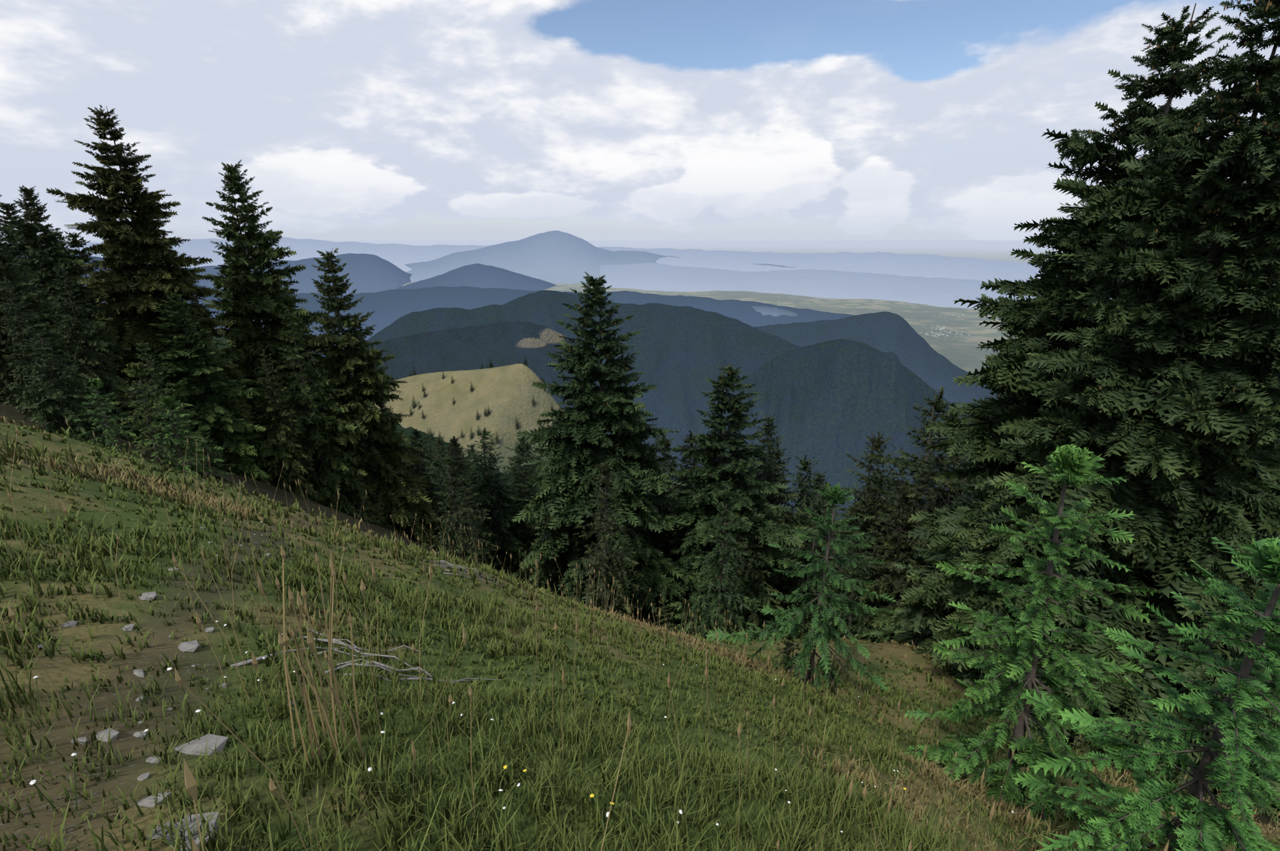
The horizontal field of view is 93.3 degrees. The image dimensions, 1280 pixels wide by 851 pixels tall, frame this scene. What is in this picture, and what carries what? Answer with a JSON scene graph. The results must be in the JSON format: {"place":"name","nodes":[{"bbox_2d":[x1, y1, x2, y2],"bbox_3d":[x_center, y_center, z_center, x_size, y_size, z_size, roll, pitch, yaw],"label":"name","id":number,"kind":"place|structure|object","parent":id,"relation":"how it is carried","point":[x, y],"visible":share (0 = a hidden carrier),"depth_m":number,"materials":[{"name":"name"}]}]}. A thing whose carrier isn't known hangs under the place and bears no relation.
{"place":"outdoors","nodes":[
{"label":"outdoors","id":0,"kind":"place"},
{"bbox_2d":[16,248,368,349],"bbox_3d":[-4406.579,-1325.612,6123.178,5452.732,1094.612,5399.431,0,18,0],"label":"dark mountain","id":1,"kind":"structure","parent":0,"point":[210,298],"depth_m":6441.09,"materials":[{"name":"blue"}]},
{"bbox_2d":[182,253,412,295],"bbox_3d":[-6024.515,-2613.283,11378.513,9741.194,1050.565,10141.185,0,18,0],"label":"mountain","id":2,"kind":"structure","parent":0,"point":[370,273],"depth_m":12440.93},
{"bbox_2d":[373,363,563,473],"bbox_3d":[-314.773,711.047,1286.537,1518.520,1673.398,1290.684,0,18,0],"label":"hill meadow","id":3,"kind":"structure","parent":0,"point":[506,393],"depth_m":1084.48,"materials":[{"name":"beige plant"}]},
{"bbox_2d":[396,263,556,290],"bbox_3d":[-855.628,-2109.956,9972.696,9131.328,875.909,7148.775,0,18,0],"label":"mountain","id":4,"kind":"structure","parent":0,"point":[479,275],"depth_m":11579.92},
{"bbox_2d":[368,321,612,434],"bbox_3d":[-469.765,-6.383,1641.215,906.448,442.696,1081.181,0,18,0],"label":"mountain spur","id":5,"kind":"structure","parent":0,"point":[500,344],"depth_m":1865.19,"materials":[{"name":"blue plant"}]},
{"bbox_2d":[404,230,678,283],"bbox_3d":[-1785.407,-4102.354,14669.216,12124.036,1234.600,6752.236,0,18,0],"label":"mountain","id":6,"kind":"structure","parent":0,"point":[555,256],"depth_m":15692.80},
{"bbox_2d":[0,240,1091,395],"bbox_3d":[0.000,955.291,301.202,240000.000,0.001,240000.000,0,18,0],"label":"valley ground","id":7,"kind":"structure","parent":0,"point":[955,336],"depth_m":11294.73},
{"bbox_2d":[253,285,853,356],"bbox_3d":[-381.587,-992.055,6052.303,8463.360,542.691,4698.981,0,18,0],"label":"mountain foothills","id":8,"kind":"structure","parent":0,"point":[389,307],"depth_m":7070.81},
{"bbox_2d":[359,290,799,483],"bbox_3d":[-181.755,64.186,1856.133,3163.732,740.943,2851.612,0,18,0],"label":"mountain ridge","id":9,"kind":"structure","parent":0,"point":[685,350],"depth_m":2574.97,"materials":[{"name":"blue plant"}]},
{"bbox_2d":[0,318,1279,850],"bbox_3d":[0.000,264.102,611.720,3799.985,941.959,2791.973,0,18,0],"label":"hillside ground","id":10,"kind":"structure","parent":0,"point":[58,667],"depth_m":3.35,"materials":[{"name":"green plant"}]},
{"bbox_2d":[0,194,36,289],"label":"spruce tree","id":11,"kind":"object","parent":10,"relation":"on","point":[10,258],"visible":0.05,"depth_m":20.36,"materials":[{"name":"green plant"}]},
{"bbox_2d":[0,201,45,286],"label":"spruce tree","id":12,"kind":"object","parent":10,"relation":"on","point":[7,208],"visible":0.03,"depth_m":24.08,"materials":[{"name":"green plant"}]},
{"bbox_2d":[0,275,67,420],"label":"spruce tree","id":13,"kind":"object","parent":10,"relation":"on","point":[20,358],"visible":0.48,"depth_m":13.25,"materials":[{"name":"green plant"}]},
{"bbox_2d":[0,228,106,433],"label":"spruce tree","id":14,"kind":"object","parent":10,"relation":"on","point":[30,296],"visible":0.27,"depth_m":14.53,"materials":[{"name":"green plant"}]},
{"bbox_2d":[12,323,123,449],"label":"spruce tree","id":15,"kind":"object","parent":10,"relation":"on","point":[66,404],"visible":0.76,"depth_m":12.31,"materials":[{"name":"green plant"}]},
{"bbox_2d":[3,185,148,444],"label":"spruce tree","id":16,"kind":"object","parent":10,"relation":"on","point":[48,259],"visible":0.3,"depth_m":17.37,"materials":[{"name":"green plant"}]},
{"bbox_2d":[58,239,103,317],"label":"spruce tree","id":17,"kind":"object","parent":10,"relation":"on","point":[62,242],"visible":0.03,"depth_m":23.35,"materials":[{"name":"green plant"}]},
{"bbox_2d":[62,230,113,319],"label":"spruce tree","id":18,"kind":"object","parent":10,"relation":"on","point":[75,242],"visible":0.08,"depth_m":22.37,"materials":[{"name":"green plant"}]},
{"bbox_2d":[40,265,144,444],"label":"spruce tree","id":19,"kind":"object","parent":10,"relation":"on","point":[91,365],"visible":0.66,"depth_m":16.91,"materials":[{"name":"green plant"}]},
{"bbox_2d":[75,376,139,451],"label":"spruce tree","id":20,"kind":"object","parent":10,"relation":"on","point":[95,382],"visible":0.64,"depth_m":11.86,"materials":[{"name":"green plant"}]},
{"bbox_2d":[106,361,209,474],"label":"spruce tree","id":21,"kind":"object","parent":10,"relation":"on","point":[137,368],"visible":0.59,"depth_m":13.07,"materials":[{"name":"green plant"}]},
{"bbox_2d":[45,104,271,484],"bbox_3d":[-16.750,-3.098,20.954,5.483,14.392,5.696,-11,22,-30],"label":"spruce tree","id":22,"kind":"object","parent":10,"relation":"on","point":[139,285],"visible":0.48,"depth_m":19.61,"materials":[{"name":"green plant"}]},
{"bbox_2d":[125,340,203,463],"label":"spruce tree","id":23,"kind":"object","parent":10,"relation":"on","point":[157,394],"visible":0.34,"depth_m":16.64,"materials":[{"name":"green plant"}]},
{"bbox_2d":[36,526,294,850],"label":"rocks","id":24,"kind":"object","parent":10,"relation":"on","point":[193,747],"visible":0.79,"depth_m":2.34,"materials":[{"name":"grey stone"}]},
{"bbox_2d":[132,395,229,477],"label":"spruce tree","id":25,"kind":"object","parent":10,"relation":"on","point":[167,400],"visible":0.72,"depth_m":12.27,"materials":[{"name":"green plant"}]},
{"bbox_2d":[129,291,292,486],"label":"spruce tree","id":26,"kind":"object","parent":10,"relation":"on","point":[236,439],"visible":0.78,"depth_m":20.24,"materials":[{"name":"green plant"}]},
{"bbox_2d":[183,427,239,485],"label":"spruce tree","id":27,"kind":"object","parent":10,"relation":"on","point":[205,433],"visible":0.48,"depth_m":13.13,"materials":[{"name":"green plant"}]},
{"bbox_2d":[248,370,322,504],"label":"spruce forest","id":28,"kind":"object","parent":10,"relation":"on","point":[261,375],"visible":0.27,"depth_m":22.37,"materials":[{"name":"green plant"}]},
{"bbox_2d":[250,349,323,501],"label":"spruce tree","id":29,"kind":"object","parent":10,"relation":"on","point":[284,436],"visible":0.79,"depth_m":22.15,"materials":[{"name":"green plant"}]},
{"bbox_2d":[201,160,373,503],"bbox_3d":[-16.229,-1.767,26.018,7.847,17.850,6.410,-6,19,-18],"label":"spruce tree","id":30,"kind":"object","parent":10,"relation":"on","point":[256,295],"visible":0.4,"depth_m":24.29,"materials":[{"name":"green plant"}]},
{"bbox_2d":[263,308,389,522],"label":"spruce tree","id":31,"kind":"object","parent":10,"relation":"on","point":[319,479],"visible":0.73,"depth_m":24.48,"materials":[{"name":"green plant"}]},
{"bbox_2d":[230,557,508,683],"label":"fallen branches","id":32,"kind":"object","parent":10,"relation":"on","point":[382,665],"visible":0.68,"depth_m":3.67,"materials":[{"name":"grey wood"}]},
{"bbox_2d":[296,247,445,549],"bbox_3d":[-12.726,0.469,27.066,6.866,16.212,5.907,5,22,12],"label":"spruce tree","id":33,"kind":"object","parent":10,"relation":"on","point":[391,482],"visible":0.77,"depth_m":26.25,"materials":[{"name":"green plant"}]},
{"bbox_2d":[372,402,416,474],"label":"spruce tree","id":34,"kind":"object","parent":10,"relation":"on","point":[380,405],"visible":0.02,"depth_m":29.53,"materials":[{"name":"green plant"}]},
{"bbox_2d":[403,428,454,549],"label":"spruce tree","id":35,"kind":"object","parent":10,"relation":"on","point":[433,494],"visible":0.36,"depth_m":30.27,"materials":[{"name":"green plant"}]},
{"bbox_2d":[423,453,446,510],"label":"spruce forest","id":36,"kind":"object","parent":10,"relation":"on","point":[429,459],"visible":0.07,"depth_m":45.58,"materials":[{"name":"green plant"}]},
{"bbox_2d":[426,436,451,491],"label":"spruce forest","id":37,"kind":"object","parent":10,"relation":"on","point":[439,440],"visible":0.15,"depth_m":59.89,"materials":[{"name":"green plant"}]},
{"bbox_2d":[429,458,448,538],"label":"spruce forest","id":38,"kind":"object","parent":10,"relation":"on","point":[436,462],"visible":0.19,"depth_m":37.68,"materials":[{"name":"green plant"}]},
{"bbox_2d":[433,435,480,556],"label":"spruce tree","id":39,"kind":"object","parent":10,"relation":"on","point":[453,442],"visible":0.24,"depth_m":36.73,"materials":[{"name":"green plant"}]},
{"bbox_2d":[429,455,487,566],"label":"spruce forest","id":40,"kind":"object","parent":10,"relation":"on","point":[451,500],"visible":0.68,"depth_m":21.63,"materials":[{"name":"green plant"}]},
{"bbox_2d":[439,471,478,557],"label":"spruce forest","id":41,"kind":"object","parent":10,"relation":"on","point":[452,475],"visible":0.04,"depth_m":35.43,"materials":[{"name":"green plant"}]},
{"bbox_2d":[441,446,488,522],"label":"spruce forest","id":42,"kind":"object","parent":10,"relation":"on","point":[465,468],"visible":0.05,"depth_m":52.77,"materials":[{"name":"green plant"}]},
{"bbox_2d":[442,441,493,548],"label":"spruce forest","id":43,"kind":"object","parent":10,"relation":"on","point":[466,471],"visible":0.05,"depth_m":45.41,"materials":[{"name":"green plant"}]},
{"bbox_2d":[439,476,502,574],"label":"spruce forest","id":44,"kind":"object","parent":10,"relation":"on","point":[464,482],"visible":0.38,"depth_m":28.28,"materials":[{"name":"green plant"}]},
{"bbox_2d":[461,443,501,525],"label":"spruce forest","id":45,"kind":"object","parent":10,"relation":"on","point":[472,450],"visible":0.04,"depth_m":74.92,"materials":[{"name":"green plant"}]},
{"bbox_2d":[450,426,543,581],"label":"spruce tree","id":46,"kind":"object","parent":10,"relation":"on","point":[504,539],"visible":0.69,"depth_m":36.41,"materials":[{"name":"green plant"}]},
{"bbox_2d":[491,461,532,553],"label":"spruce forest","id":47,"kind":"object","parent":10,"relation":"on","point":[506,484],"visible":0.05,"depth_m":42.29,"materials":[{"name":"green plant"}]},
{"bbox_2d":[498,440,548,583],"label":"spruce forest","id":48,"kind":"object","parent":10,"relation":"on","point":[529,538],"visible":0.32,"depth_m":38.77,"materials":[{"name":"green plant"}]},
{"bbox_2d":[499,436,551,548],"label":"spruce tree","id":49,"kind":"object","parent":10,"relation":"on","point":[521,439],"visible":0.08,"depth_m":41.86,"materials":[{"name":"green plant"}]},
{"bbox_2d":[525,440,536,476],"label":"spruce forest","id":50,"kind":"object","parent":10,"relation":"on","point":[532,453],"visible":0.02,"depth_m":77.37,"materials":[{"name":"green plant"}]},
{"bbox_2d":[519,513,555,569],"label":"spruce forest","id":51,"kind":"object","parent":10,"relation":"on","point":[539,527],"visible":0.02,"depth_m":30.94,"materials":[{"name":"green plant"}]},
{"bbox_2d":[529,441,548,493],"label":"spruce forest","id":52,"kind":"object","parent":10,"relation":"on","point":[537,457],"visible":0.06,"depth_m":51.81,"materials":[{"name":"green plant"}]},
{"bbox_2d":[525,470,554,581],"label":"spruce tree","id":53,"kind":"object","parent":10,"relation":"on","point":[540,524],"visible":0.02,"depth_m":36.99,"materials":[{"name":"green plant"}]},
{"bbox_2d":[29,521,1097,850],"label":"meadow flowers","id":54,"kind":"object","parent":10,"relation":"on","point":[369,769],"visible":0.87,"depth_m":2.47,"materials":[{"name":"plant"}]},
{"bbox_2d":[511,271,691,635],"bbox_3d":[-1.202,3.438,26.005,10.737,19.510,8.808,6,18,23],"label":"spruce tree","id":55,"kind":"object","parent":10,"relation":"on","point":[582,442],"visible":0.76,"depth_m":24.50,"materials":[{"name":"green plant"}]},
{"bbox_2d":[569,458,646,616],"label":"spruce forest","id":56,"kind":"object","parent":10,"relation":"on","point":[604,550],"visible":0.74,"depth_m":20.98,"materials":[{"name":"green plant"}]},
{"bbox_2d":[0,416,1279,850],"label":"dry meadow stalks","id":57,"kind":"object","parent":10,"relation":"on","point":[189,776],"visible":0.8,"depth_m":2.65,"materials":[{"name":"brown plant"}]},
{"bbox_2d":[646,470,678,578],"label":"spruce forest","id":58,"kind":"object","parent":10,"relation":"on","point":[659,472],"visible":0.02,"depth_m":30.93,"materials":[{"name":"green plant"}]},
{"bbox_2d":[646,471,686,593],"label":"spruce tree","id":59,"kind":"object","parent":10,"relation":"on","point":[669,547],"visible":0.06,"depth_m":28.57,"materials":[{"name":"green plant"}]},
{"bbox_2d":[650,434,684,512],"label":"spruce tree","id":60,"kind":"object","parent":10,"relation":"on","point":[667,444],"visible":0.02,"depth_m":40.69,"materials":[{"name":"green plant"}]},
{"bbox_2d":[654,597,685,631],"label":"spruce tree","id":61,"kind":"object","parent":10,"relation":"on","point":[666,614],"visible":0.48,"depth_m":13.76,"materials":[{"name":"green plant"}]},
{"bbox_2d":[661,458,680,503],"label":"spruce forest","id":62,"kind":"object","parent":10,"relation":"on","point":[675,468],"visible":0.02,"depth_m":48.87,"materials":[{"name":"green plant"}]},
{"bbox_2d":[666,430,720,548],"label":"spruce tree","id":63,"kind":"object","parent":10,"relation":"on","point":[687,462],"visible":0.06,"depth_m":32.34,"materials":[{"name":"green plant"}]},
{"bbox_2d":[667,485,764,641],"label":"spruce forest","id":64,"kind":"object","parent":10,"relation":"on","point":[730,599],"visible":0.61,"depth_m":22.22,"materials":[{"name":"green plant"}]},
{"bbox_2d":[647,362,821,641],"bbox_3d":[3.607,6.098,28.407,10.503,18.327,8.624,-6,17,-26],"label":"spruce tree","id":65,"kind":"object","parent":10,"relation":"on","point":[711,477],"visible":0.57,"depth_m":26.30,"materials":[{"name":"green plant"}]},
{"bbox_2d":[697,504,783,640],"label":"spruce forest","id":66,"kind":"object","parent":10,"relation":"on","point":[752,617],"visible":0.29,"depth_m":26.10,"materials":[{"name":"green plant"}]},
{"bbox_2d":[750,474,799,639],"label":"spruce tree","id":67,"kind":"object","parent":10,"relation":"on","point":[772,584],"visible":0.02,"depth_m":29.88,"materials":[{"name":"green plant"}]},
{"bbox_2d":[745,413,805,603],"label":"spruce tree","id":68,"kind":"object","parent":10,"relation":"on","point":[768,468],"visible":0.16,"depth_m":31.08,"materials":[{"name":"green plant"}]},
{"bbox_2d":[750,496,804,632],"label":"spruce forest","id":69,"kind":"object","parent":10,"relation":"on","point":[768,514],"depth_m":30.78,"materials":[{"name":"green plant"}]},
{"bbox_2d":[757,442,808,603],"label":"spruce tree","id":70,"kind":"object","parent":10,"relation":"on","point":[777,463],"visible":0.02,"depth_m":33.31,"materials":[{"name":"green plant"}]},
{"bbox_2d":[769,633,801,673],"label":"spruce tree","id":71,"kind":"object","parent":10,"relation":"on","point":[787,644],"visible":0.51,"depth_m":10.85,"materials":[{"name":"green plant"}]},
{"bbox_2d":[770,478,806,608],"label":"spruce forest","id":72,"kind":"object","parent":10,"relation":"on","point":[794,507],"visible":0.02,"depth_m":33.71,"materials":[{"name":"green plant"}]},
{"bbox_2d":[705,481,896,697],"bbox_3d":[2.643,3.207,10.076,3.070,4.800,2.964,11,17,26],"label":"spruce tree","id":73,"kind":"object","parent":10,"relation":"on","point":[819,633],"visible":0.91,"depth_m":9.71,"materials":[{"name":"green plant"}]},
{"bbox_2d":[767,498,846,639],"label":"spruce tree","id":74,"kind":"object","parent":10,"relation":"on","point":[820,506],"visible":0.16,"depth_m":30.05,"materials":[{"name":"green plant"}]},
{"bbox_2d":[783,454,835,619],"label":"spruce tree","id":75,"kind":"object","parent":10,"relation":"on","point":[804,499],"visible":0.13,"depth_m":33.70,"materials":[{"name":"green plant"}]},
{"bbox_2d":[792,469,842,559],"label":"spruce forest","id":76,"kind":"object","parent":10,"relation":"on","point":[820,482],"visible":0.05,"depth_m":41.80,"materials":[{"name":"green plant"}]},
{"bbox_2d":[802,480,852,563],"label":"spruce tree","id":77,"kind":"object","parent":10,"relation":"on","point":[823,500],"visible":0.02,"depth_m":38.45,"materials":[{"name":"green plant"}]},
{"bbox_2d":[805,530,890,642],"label":"spruce tree","id":78,"kind":"object","parent":10,"relation":"on","point":[851,619],"visible":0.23,"depth_m":27.63,"materials":[{"name":"green plant"}]},
{"bbox_2d":[812,428,894,626],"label":"spruce tree","id":79,"kind":"object","parent":10,"relation":"on","point":[860,504],"visible":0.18,"depth_m":31.05,"materials":[{"name":"green plant"}]},
{"bbox_2d":[818,473,888,568],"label":"spruce tree","id":80,"kind":"object","parent":10,"relation":"on","point":[846,513],"visible":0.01,"depth_m":35.33,"materials":[{"name":"green plant"}]},
{"bbox_2d":[828,471,903,638],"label":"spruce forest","id":81,"kind":"object","parent":10,"relation":"on","point":[880,478],"visible":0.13,"depth_m":30.07,"materials":[{"name":"green plant"}]},
{"bbox_2d":[836,481,928,642],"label":"spruce tree","id":82,"kind":"object","parent":10,"relation":"on","point":[904,490],"visible":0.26,"depth_m":26.93,"materials":[{"name":"green plant"}]},
{"bbox_2d":[881,453,920,569],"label":"spruce tree","id":83,"kind":"object","parent":10,"relation":"on","point":[895,474],"visible":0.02,"depth_m":35.77,"materials":[{"name":"green plant"}]},
{"bbox_2d":[838,386,967,634],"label":"spruce tree","id":84,"kind":"object","parent":10,"relation":"on","point":[938,404],"visible":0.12,"depth_m":28.54,"materials":[{"name":"green plant"}]},
{"bbox_2d":[848,402,976,642],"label":"spruce tree","id":85,"kind":"object","parent":10,"relation":"on","point":[935,502],"visible":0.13,"depth_m":26.28,"materials":[{"name":"green plant"}]},
{"bbox_2d":[851,475,975,642],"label":"spruce tree","id":86,"kind":"object","parent":10,"relation":"on","point":[877,632],"visible":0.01,"depth_m":26.28,"materials":[{"name":"green plant"}]},
{"bbox_2d":[880,475,978,642],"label":"spruce tree","id":87,"kind":"object","parent":10,"relation":"on","point":[967,491],"visible":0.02,"depth_m":22.70,"materials":[{"name":"green plant"}]},
{"bbox_2d":[863,389,1008,640],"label":"spruce tree","id":88,"kind":"object","parent":10,"relation":"on","point":[925,542],"visible":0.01,"depth_m":23.63,"materials":[{"name":"green plant"}]},
{"bbox_2d":[896,443,1198,834],"bbox_3d":[3.840,2.596,5.812,2.746,5.048,2.867,-3,16,-10],"label":"spruce tree","id":89,"kind":"object","parent":10,"relation":"on","point":[1072,464],"visible":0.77,"depth_m":5.51,"materials":[{"name":"green plant"}]},
{"bbox_2d":[870,3,1266,668],"bbox_3d":[9.447,0.719,13.560,7.586,17.489,7.010,-10,20,-28],"label":"spruce tree","id":90,"kind":"object","parent":10,"relation":"on","point":[1060,292],"visible":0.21,"depth_m":12.72,"materials":[{"name":"green plant"}]},
{"bbox_2d":[911,0,1279,817],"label":"spruce tree","id":91,"kind":"object","parent":10,"relation":"on","point":[1169,425],"visible":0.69,"depth_m":9.45,"materials":[{"name":"green plant"}]},
{"bbox_2d":[1012,536,1279,850],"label":"spruce tree","id":92,"kind":"object","parent":10,"relation":"on","point":[1214,828],"visible":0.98,"depth_m":3.63,"materials":[{"name":"green plant"}]},
{"bbox_2d":[1187,478,1279,825],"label":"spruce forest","id":93,"kind":"object","parent":10,"relation":"on","point":[1272,809],"visible":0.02,"depth_m":10.27,"materials":[{"name":"green plant"}]},
{"bbox_2d":[1192,451,1279,815],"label":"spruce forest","id":94,"kind":"object","parent":10,"relation":"on","point":[1276,785],"visible":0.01,"depth_m":13.50,"materials":[{"name":"green plant"}]},
{"bbox_2d":[1201,176,1279,763],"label":"spruce tree","id":95,"kind":"object","parent":10,"relation":"on","point":[1272,366],"depth_m":17.14,"materials":[{"name":"green plant"}]},
{"bbox_2d":[1246,655,1279,817],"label":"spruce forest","id":96,"kind":"object","parent":10,"relation":"on","point":[1274,805],"visible":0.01,"depth_m":16.73,"materials":[{"name":"green plant"}]},
{"bbox_2d":[0,0,1279,239],"label":"sky","id":97,"kind":"structure","parent":0,"point":[353,119],"materials":[{"name":"white"}]},
{"bbox_2d":[64,236,1273,284],"bbox_3d":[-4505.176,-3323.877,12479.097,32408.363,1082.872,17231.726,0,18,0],"label":"mountain","id":98,"kind":"structure","parent":0,"point":[400,255],"depth_m":16520.60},
{"bbox_2d":[750,305,798,316],"bbox_3d":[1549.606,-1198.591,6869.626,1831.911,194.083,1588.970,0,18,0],"label":"lake","id":99,"kind":"structure","parent":0,"point":[764,310],"depth_m":7211.84,"materials":[{"name":"blue liquid"}]},
{"bbox_2d":[753,263,797,267],"bbox_3d":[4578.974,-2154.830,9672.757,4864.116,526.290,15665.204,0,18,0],"label":"lake","id":100,"kind":"structure","parent":0,"point":[779,265],"depth_m":15868.89,"materials":[{"name":"liquid"}]},
{"bbox_2d":[736,338,973,534],"bbox_3d":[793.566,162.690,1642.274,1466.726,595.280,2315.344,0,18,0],"label":"mountain ridge","id":101,"kind":"structure","parent":0,"point":[830,404],"depth_m":1892.66,"materials":[{"name":"blue plant"}]},
{"bbox_2d":[600,262,1111,308],"bbox_3d":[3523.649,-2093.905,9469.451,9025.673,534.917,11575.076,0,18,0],"label":"lake","id":102,"kind":"structure","parent":0,"point":[941,292],"depth_m":11531.32,"materials":[{"name":"blue liquid"}]},
{"bbox_2d":[753,311,1001,417],"bbox_3d":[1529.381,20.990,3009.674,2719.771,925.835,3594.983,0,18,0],"label":"mountain ridge","id":103,"kind":"structure","parent":0,"point":[910,347],"depth_m":3653.50,"materials":[{"name":"blue plant"}]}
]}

